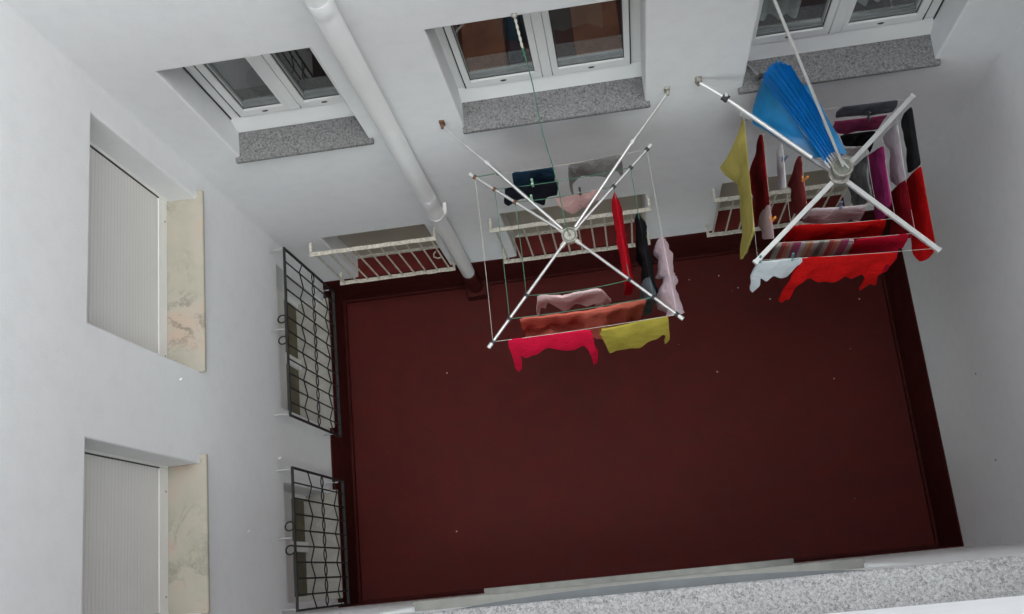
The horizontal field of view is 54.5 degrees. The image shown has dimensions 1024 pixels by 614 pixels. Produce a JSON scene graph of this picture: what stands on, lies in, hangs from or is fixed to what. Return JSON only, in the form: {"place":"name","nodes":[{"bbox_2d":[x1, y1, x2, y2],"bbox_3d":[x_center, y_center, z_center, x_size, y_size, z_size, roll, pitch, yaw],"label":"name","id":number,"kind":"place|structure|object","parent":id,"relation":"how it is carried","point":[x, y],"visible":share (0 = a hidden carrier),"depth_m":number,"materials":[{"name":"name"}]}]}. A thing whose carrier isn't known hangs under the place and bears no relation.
{"place":"outdoors","nodes":[
{"label":"outdoors","id":0,"kind":"place"},
{"bbox_2d":[460,18,506,71],"bbox_3d":[-0.166,-1.717,7.144,0.300,0.440,0.770,-7,75,6],"label":"curtain","id":1,"kind":"object","parent":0,"point":[483,45],"visible":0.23,"depth_m":6.95,"materials":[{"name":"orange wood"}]},
{"bbox_2d":[505,15,525,65],"bbox_3d":[0.030,-1.914,7.221,0.100,0.320,0.450,-7,75,6],"label":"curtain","id":2,"kind":"object","parent":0,"point":[516,57],"visible":0.52,"depth_m":7.06,"materials":[{"name":"blue fabric"}]},
{"bbox_2d":[570,0,621,55],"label":"curtain","id":3,"kind":"object","parent":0,"point":[596,27],"visible":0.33,"depth_m":6.84,"materials":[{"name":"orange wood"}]},
{"bbox_2d":[347,249,934,599],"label":"courtyard floor","id":4,"kind":"structure","parent":0,"point":[771,439],"depth_m":9.18,"materials":[{"name":"red paint"}]},
{"bbox_2d":[0,0,362,613],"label":"courtyard wall","id":5,"kind":"structure","parent":4,"relation":"on","point":[151,443],"depth_m":5.83,"materials":[{"name":"white paint"}]},
{"bbox_2d":[270,247,341,437],"bbox_3d":[-1.719,0.342,8.319,0.140,1.354,1.355,-7,75,6],"label":"window grille","id":6,"kind":"object","parent":5,"relation":"attached to","point":[333,312],"depth_m":8.26,"materials":[{"name":"black metal"}]},
{"bbox_2d":[277,466,350,611],"bbox_3d":[-1.569,1.860,7.906,0.140,1.354,1.045,-7,75,6],"label":"window grille","id":7,"kind":"object","parent":5,"relation":"attached to","point":[295,545],"depth_m":7.85,"materials":[{"name":"black metal"}]},
{"bbox_2d":[2,0,1023,303],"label":"courtyard wall","id":8,"kind":"structure","parent":4,"relation":"on","point":[292,166],"depth_m":6.30,"materials":[{"name":"white paint"}]},
{"bbox_2d":[211,48,333,100],"bbox_3d":[-1.537,-2.546,6.442,1.160,2.547,2.345,-7,75,6],"label":"back room","id":9,"kind":"object","parent":8,"relation":"attached to","point":[305,69],"depth_m":7.49,"materials":[{"name":"grey"}]},
{"bbox_2d":[245,67,272,96],"bbox_3d":[-1.596,-1.439,6.364,0.190,0.119,0.190,-7,75,6],"label":"plant pot","id":10,"kind":"object","parent":9,"relation":"on","point":[256,84],"visible":0.54,"depth_m":6.31,"materials":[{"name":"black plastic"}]},
{"bbox_2d":[182,47,373,163],"bbox_3d":[-1.435,-1.300,5.893,0.920,1.239,0.325,-7,75,6],"label":"window","id":11,"kind":"structure","parent":8,"relation":"in","point":[294,121],"depth_m":6.38,"materials":[{"name":"white plastic"}]},
{"bbox_2d":[309,226,454,284],"bbox_3d":[-1.087,-0.427,8.518,1.060,0.878,0.124,-7,75,6],"label":"window grille","id":12,"kind":"object","parent":8,"relation":"attached to","point":[343,251],"depth_m":8.40,"materials":[{"name":"white metal"}]},
{"bbox_2d":[304,0,488,300],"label":"drainpipe","id":13,"kind":"object","parent":8,"relation":"attached to","point":[329,20],"visible":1,"depth_m":5.99,"materials":[{"name":"white paint"}]},
{"bbox_2d":[453,0,622,65],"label":"back room","id":14,"kind":"object","parent":8,"relation":"attached to","point":[561,25],"depth_m":7.38,"materials":[{"name":"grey wood"}]},
{"bbox_2d":[434,0,650,133],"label":"window","id":15,"kind":"structure","parent":8,"relation":"in","point":[606,82],"depth_m":6.26,"materials":[{"name":"white plastic"}]},
{"bbox_2d":[439,13,683,348],"bbox_3d":[0.267,-0.669,5.559,1.445,1.316,1.470,-7,75,6],"label":"drying rack","id":16,"kind":"object","parent":8,"relation":"attached to","point":[569,235],"visible":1,"depth_m":6.09,"materials":[{"name":"metal"}]},
{"bbox_2d":[504,182,558,205],"bbox_3d":[0.125,-0.726,6.384,0.374,0.318,0.055,-7,75,6],"label":"garment","id":17,"kind":"object","parent":16,"relation":"hanging from","point":[542,191],"visible":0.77,"depth_m":6.35,"materials":[{"name":"black fabric"}]},
{"bbox_2d":[512,167,554,186],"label":"trousers","id":18,"kind":"object","parent":16,"relation":"hanging from","point":[538,176],"visible":0.58,"depth_m":6.36,"materials":[{"name":"blue fabric"}]},
{"bbox_2d":[508,330,597,371],"bbox_3d":[0.270,0.290,6.480,0.573,1.042,0.054,-8,75,5],"label":"knitted top","id":19,"kind":"object","parent":16,"relation":"hanging from","point":[536,345],"visible":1,"depth_m":6.21,"materials":[{"name":"fabric"}]},
{"bbox_2d":[536,288,610,314],"bbox_3d":[0.381,-0.041,6.310,0.494,0.527,0.060,-7,75,6],"label":"shirt","id":20,"kind":"object","parent":16,"relation":"hanging from","point":[589,297],"visible":0.95,"depth_m":6.24,"materials":[{"name":"pink fabric"}]},
{"bbox_2d":[556,190,600,213],"bbox_3d":[0.428,-0.676,6.329,0.285,0.300,0.047,-12,74,4],"label":"cloth","id":21,"kind":"object","parent":16,"relation":"hanging from","point":[572,204],"visible":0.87,"depth_m":6.29,"materials":[{"name":"pink fabric"}]},
{"bbox_2d":[520,299,645,338],"bbox_3d":[0.466,0.109,6.388,0.789,0.829,0.068,-9,75,5],"label":"towel","id":22,"kind":"object","parent":16,"relation":"hanging from","point":[618,314],"visible":0.8,"depth_m":6.23,"materials":[{"name":"orange fabric"}]},
{"bbox_2d":[568,155,622,193],"bbox_3d":[0.544,-0.869,6.481,0.361,0.528,0.064,-11,74,5],"label":"cardigan","id":23,"kind":"object","parent":16,"relation":"hanging from","point":[593,167],"visible":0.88,"depth_m":6.35,"materials":[{"name":"grey fabric"}]},
{"bbox_2d":[612,193,633,295],"bbox_3d":[0.706,-0.393,6.316,0.077,0.492,0.543,-9,75,5],"label":"jumper","id":24,"kind":"object","parent":16,"relation":"hanging from","point":[621,240],"visible":0.94,"depth_m":6.16,"materials":[{"name":"red fabric"}]},
{"bbox_2d":[600,316,669,352],"bbox_3d":[0.782,0.177,6.296,0.438,0.767,0.052,-7,75,6],"label":"cloth","id":25,"kind":"object","parent":16,"relation":"hanging from","point":[639,334],"visible":1,"depth_m":6.21,"materials":[{"name":"yellow fabric"}]},
{"bbox_2d":[634,213,657,302],"bbox_3d":[0.841,-0.295,6.271,0.100,0.486,0.493,-9,75,5],"label":"jacket","id":26,"kind":"object","parent":16,"relation":"hanging from","point":[644,259],"visible":0.82,"depth_m":6.12,"materials":[{"name":"black fabric"}]},
{"bbox_2d":[640,277,656,315],"bbox_3d":[0.861,-0.056,6.308,0.095,0.708,0.158,-7,75,6],"label":"sock","id":27,"kind":"object","parent":16,"relation":"hanging from","point":[647,284],"visible":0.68,"depth_m":6.11,"materials":[{"name":"grey fabric"}]},
{"bbox_2d":[654,236,674,278],"bbox_3d":[0.938,-0.297,6.132,0.125,0.228,0.240,-7,75,6],"label":"underwear","id":28,"kind":"object","parent":16,"relation":"hanging from","point":[663,254],"visible":0.97,"depth_m":6.08,"materials":[{"name":"pink fabric"}]},
{"bbox_2d":[656,272,684,315],"bbox_3d":[0.963,-0.057,6.088,0.157,0.308,0.251,-13,74,4],"label":"underwear","id":29,"kind":"object","parent":16,"relation":"hanging from","point":[667,294],"visible":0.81,"depth_m":6.01,"materials":[{"name":"pink fabric"}]},
{"bbox_2d":[489,197,650,263],"bbox_3d":[0.512,-0.629,8.360,1.300,0.878,0.124,-7,75,6],"label":"window grille","id":30,"kind":"object","parent":8,"relation":"attached to","point":[575,219],"depth_m":8.21,"materials":[{"name":"white metal"}]},
{"bbox_2d":[705,183,851,236],"bbox_3d":[2.290,-0.853,8.183,1.320,0.878,0.124,-7,75,6],"label":"window grille","id":31,"kind":"object","parent":8,"relation":"attached to","point":[774,192],"depth_m":8.04,"materials":[{"name":"white metal"}]},
{"bbox_2d":[759,0,801,20],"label":"curtain","id":32,"kind":"object","parent":8,"relation":"hanging from","point":[790,8],"visible":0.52,"depth_m":6.02,"materials":[{"name":"white fabric"}]},
{"bbox_2d":[694,0,941,265],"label":"drying rack","id":33,"kind":"object","parent":8,"relation":"attached to","point":[840,171],"visible":0.94,"depth_m":5.89,"materials":[{"name":"metal"}]},
{"bbox_2d":[720,119,754,258],"bbox_3d":[1.456,-0.714,6.402,0.134,0.806,0.738,-7,75,6],"label":"towel","id":34,"kind":"object","parent":33,"relation":"hanging from","point":[734,167],"visible":1,"depth_m":6.25,"materials":[{"name":"yellow fabric"}]},
{"bbox_2d":[749,135,769,224],"bbox_3d":[1.591,-0.766,6.388,0.048,0.757,0.480,-3,75,7],"label":"jumper","id":35,"kind":"object","parent":33,"relation":"hanging from","point":[759,186],"visible":0.95,"depth_m":6.29,"materials":[{"name":"fabric"}]},
{"bbox_2d":[758,205,773,238],"bbox_3d":[1.587,-0.477,6.173,0.042,0.518,0.265,-7,75,6],"label":"sock","id":36,"kind":"object","parent":33,"relation":"hanging from","point":[765,225],"visible":0.99,"depth_m":6.10,"materials":[{"name":"pink fabric"}]},
{"bbox_2d":[750,258,801,291],"bbox_3d":[1.627,-0.211,6.181,0.267,0.653,0.068,-7,75,6],"label":"baby shirt","id":37,"kind":"object","parent":33,"relation":"hanging from","point":[768,270],"visible":0.98,"depth_m":6.06,"materials":[{"name":"white fabric"}]},
{"bbox_2d":[776,143,785,189],"bbox_3d":[1.663,-0.840,6.131,0.034,0.266,0.292,-2,75,7],"label":"vest","id":38,"kind":"object","parent":33,"relation":"hanging from","point":[781,183],"visible":0.98,"depth_m":6.09,"materials":[{"name":"white fabric"}]},
{"bbox_2d":[788,156,806,213],"bbox_3d":[1.791,-0.706,6.231,0.044,0.552,0.330,-3,75,7],"label":"garment","id":39,"kind":"object","parent":33,"relation":"hanging from","point":[796,184],"visible":0.89,"depth_m":6.14,"materials":[{"name":"red fabric"}]},
{"bbox_2d":[752,60,846,168],"bbox_3d":[1.733,-1.131,5.792,0.715,0.434,0.293,36,83,15],"label":"folded cover","id":40,"kind":"object","parent":33,"relation":"on","point":[784,104],"visible":0.91,"depth_m":5.84,"materials":[{"name":"blue fabric"}]},
{"bbox_2d":[769,239,853,260],"bbox_3d":[1.839,-0.327,6.120,0.484,0.556,0.048,-4,75,6],"label":"towel","id":41,"kind":"object","parent":33,"relation":"hanging from","point":[785,250],"visible":0.57,"depth_m":5.99,"materials":[{"name":"fabric"}]},
{"bbox_2d":[802,205,865,223],"bbox_3d":[1.958,-0.553,6.073,0.345,0.373,0.056,-3,75,7],"label":"cloth","id":42,"kind":"object","parent":33,"relation":"hanging from","point":[828,215],"visible":0.91,"depth_m":6.02,"materials":[{"name":"pink fabric"}]},
{"bbox_2d":[783,219,885,241],"bbox_3d":[1.974,-0.446,6.093,0.579,0.476,0.060,-3,75,7],"label":"jumper","id":43,"kind":"object","parent":33,"relation":"hanging from","point":[816,232],"visible":0.76,"depth_m":6.00,"materials":[{"name":"fabric"}]},
{"bbox_2d":[778,252,896,302],"bbox_3d":[2.046,-0.187,6.280,0.593,0.962,0.066,-3,75,7],"label":"shirt","id":44,"kind":"object","parent":33,"relation":"hanging from","point":[868,267],"visible":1,"depth_m":6.08,"materials":[{"name":"red fabric"}]},
{"bbox_2d":[845,146,860,155],"bbox_3d":[2.068,-0.947,6.026,0.132,0.121,0.021,-2,75,7],"label":"cloth","id":45,"kind":"object","parent":33,"relation":"hanging from","point":[852,151],"visible":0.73,"depth_m":6.01,"materials":[{"name":"grey fabric"}]},
{"bbox_2d":[840,131,874,151],"bbox_3d":[2.125,-1.013,6.138,0.236,0.318,0.033,-5,75,6],"label":"garment","id":46,"kind":"object","parent":33,"relation":"hanging from","point":[857,139],"visible":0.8,"depth_m":6.07,"materials":[{"name":"black fabric"}]},
{"bbox_2d":[833,115,886,133],"bbox_3d":[2.120,-1.122,6.101,0.313,0.196,0.031,-6,75,6],"label":"cloth","id":47,"kind":"object","parent":33,"relation":"hanging from","point":[852,125],"visible":0.98,"depth_m":6.09,"materials":[{"name":"purple fabric"}]},
{"bbox_2d":[848,157,872,205],"bbox_3d":[2.176,-0.748,6.191,0.043,0.537,0.311,-5,75,6],"label":"shirt","id":48,"kind":"object","parent":33,"relation":"hanging from","point":[859,176],"visible":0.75,"depth_m":6.12,"materials":[{"name":"grey fabric"}]},
{"bbox_2d":[835,100,897,117],"bbox_3d":[2.178,-1.219,6.103,0.358,0.164,0.029,-5,75,6],"label":"cloth","id":49,"kind":"object","parent":33,"relation":"hanging from","point":[884,107],"visible":1,"depth_m":6.10,"materials":[{"name":"grey fabric"}]},
{"bbox_2d":[848,234,908,272],"bbox_3d":[2.235,-0.330,6.166,0.335,0.741,0.062,-3,75,7],"label":"hanging cloth","id":50,"kind":"object","parent":33,"relation":"hanging from","point":[889,244],"visible":0.57,"depth_m":5.96,"materials":[{"name":"red fabric"}]},
{"bbox_2d":[866,146,891,218],"bbox_3d":[2.262,-0.768,6.114,0.043,0.413,0.470,-4,75,6],"label":"hanging cloth","id":51,"kind":"object","parent":33,"relation":"hanging from","point":[879,179],"visible":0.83,"depth_m":6.07,"materials":[{"name":"purple fabric"}]},
{"bbox_2d":[883,124,905,185],"bbox_3d":[2.346,-0.918,6.078,0.034,0.306,0.401,-5,75,6],"label":"shirt","id":52,"kind":"object","parent":33,"relation":"hanging from","point":[891,139],"visible":0.98,"depth_m":6.04,"materials":[{"name":"fabric"}]},
{"bbox_2d":[888,180,913,237],"bbox_3d":[2.376,-0.564,6.066,0.043,0.452,0.385,-5,75,6],"label":"dress","id":53,"kind":"object","parent":33,"relation":"hanging from","point":[900,199],"visible":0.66,"depth_m":6.00,"materials":[{"name":"red fabric"}]},
{"bbox_2d":[901,107,920,172],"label":"trousers","id":54,"kind":"object","parent":33,"relation":"hanging from","point":[913,161],"visible":1,"depth_m":6.04,"materials":[{"name":"grey fabric"}]},
{"bbox_2d":[906,167,934,260],"bbox_3d":[2.468,-0.552,6.015,0.043,0.404,0.542,-4,75,6],"label":"dress","id":55,"kind":"object","parent":33,"relation":"hanging from","point":[919,203],"visible":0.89,"depth_m":5.97,"materials":[{"name":"red fabric"}]},
{"bbox_2d":[758,0,915,27],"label":"back room","id":56,"kind":"object","parent":8,"relation":"attached to","point":[811,9],"depth_m":7.16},
{"bbox_2d":[738,0,943,94],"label":"window","id":57,"kind":"structure","parent":8,"relation":"in","point":[841,44],"depth_m":6.10,"materials":[{"name":"grey stone"}]},
{"bbox_2d":[857,0,891,5],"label":"curtain","id":58,"kind":"object","parent":8,"relation":"hanging from","point":[863,2],"visible":0.85,"depth_m":6.04,"materials":[{"name":"white fabric"}]},
{"bbox_2d":[297,543,1023,613],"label":"courtyard wall","id":59,"kind":"structure","parent":4,"relation":"on","point":[956,579],"depth_m":2.85,"materials":[{"name":"white paint"}]},
{"bbox_2d":[413,558,864,610],"bbox_3d":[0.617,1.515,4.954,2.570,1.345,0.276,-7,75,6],"label":"window sill","id":60,"kind":"structure","parent":59,"relation":"in","point":[857,563],"depth_m":5.61,"materials":[{"name":"grey stone"}]},
{"bbox_2d":[484,558,793,594],"bbox_3d":[0.966,2.196,7.606,2.570,1.185,0.290,-7,75,6],"label":"window","id":61,"kind":"structure","parent":59,"relation":"in","point":[790,561],"depth_m":8.17,"materials":[{"name":"white plastic"}]},
{"bbox_2d":[415,555,1023,613],"bbox_3d":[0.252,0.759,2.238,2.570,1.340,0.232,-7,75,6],"label":"window sill","id":62,"kind":"structure","parent":59,"relation":"in","point":[830,591],"depth_m":2.81,"materials":[{"name":"grey stone"}]},
{"bbox_2d":[880,21,1023,546],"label":"courtyard wall","id":63,"kind":"structure","parent":4,"relation":"on","point":[955,306],"depth_m":7.15,"materials":[{"name":"white paint"}]}
]}

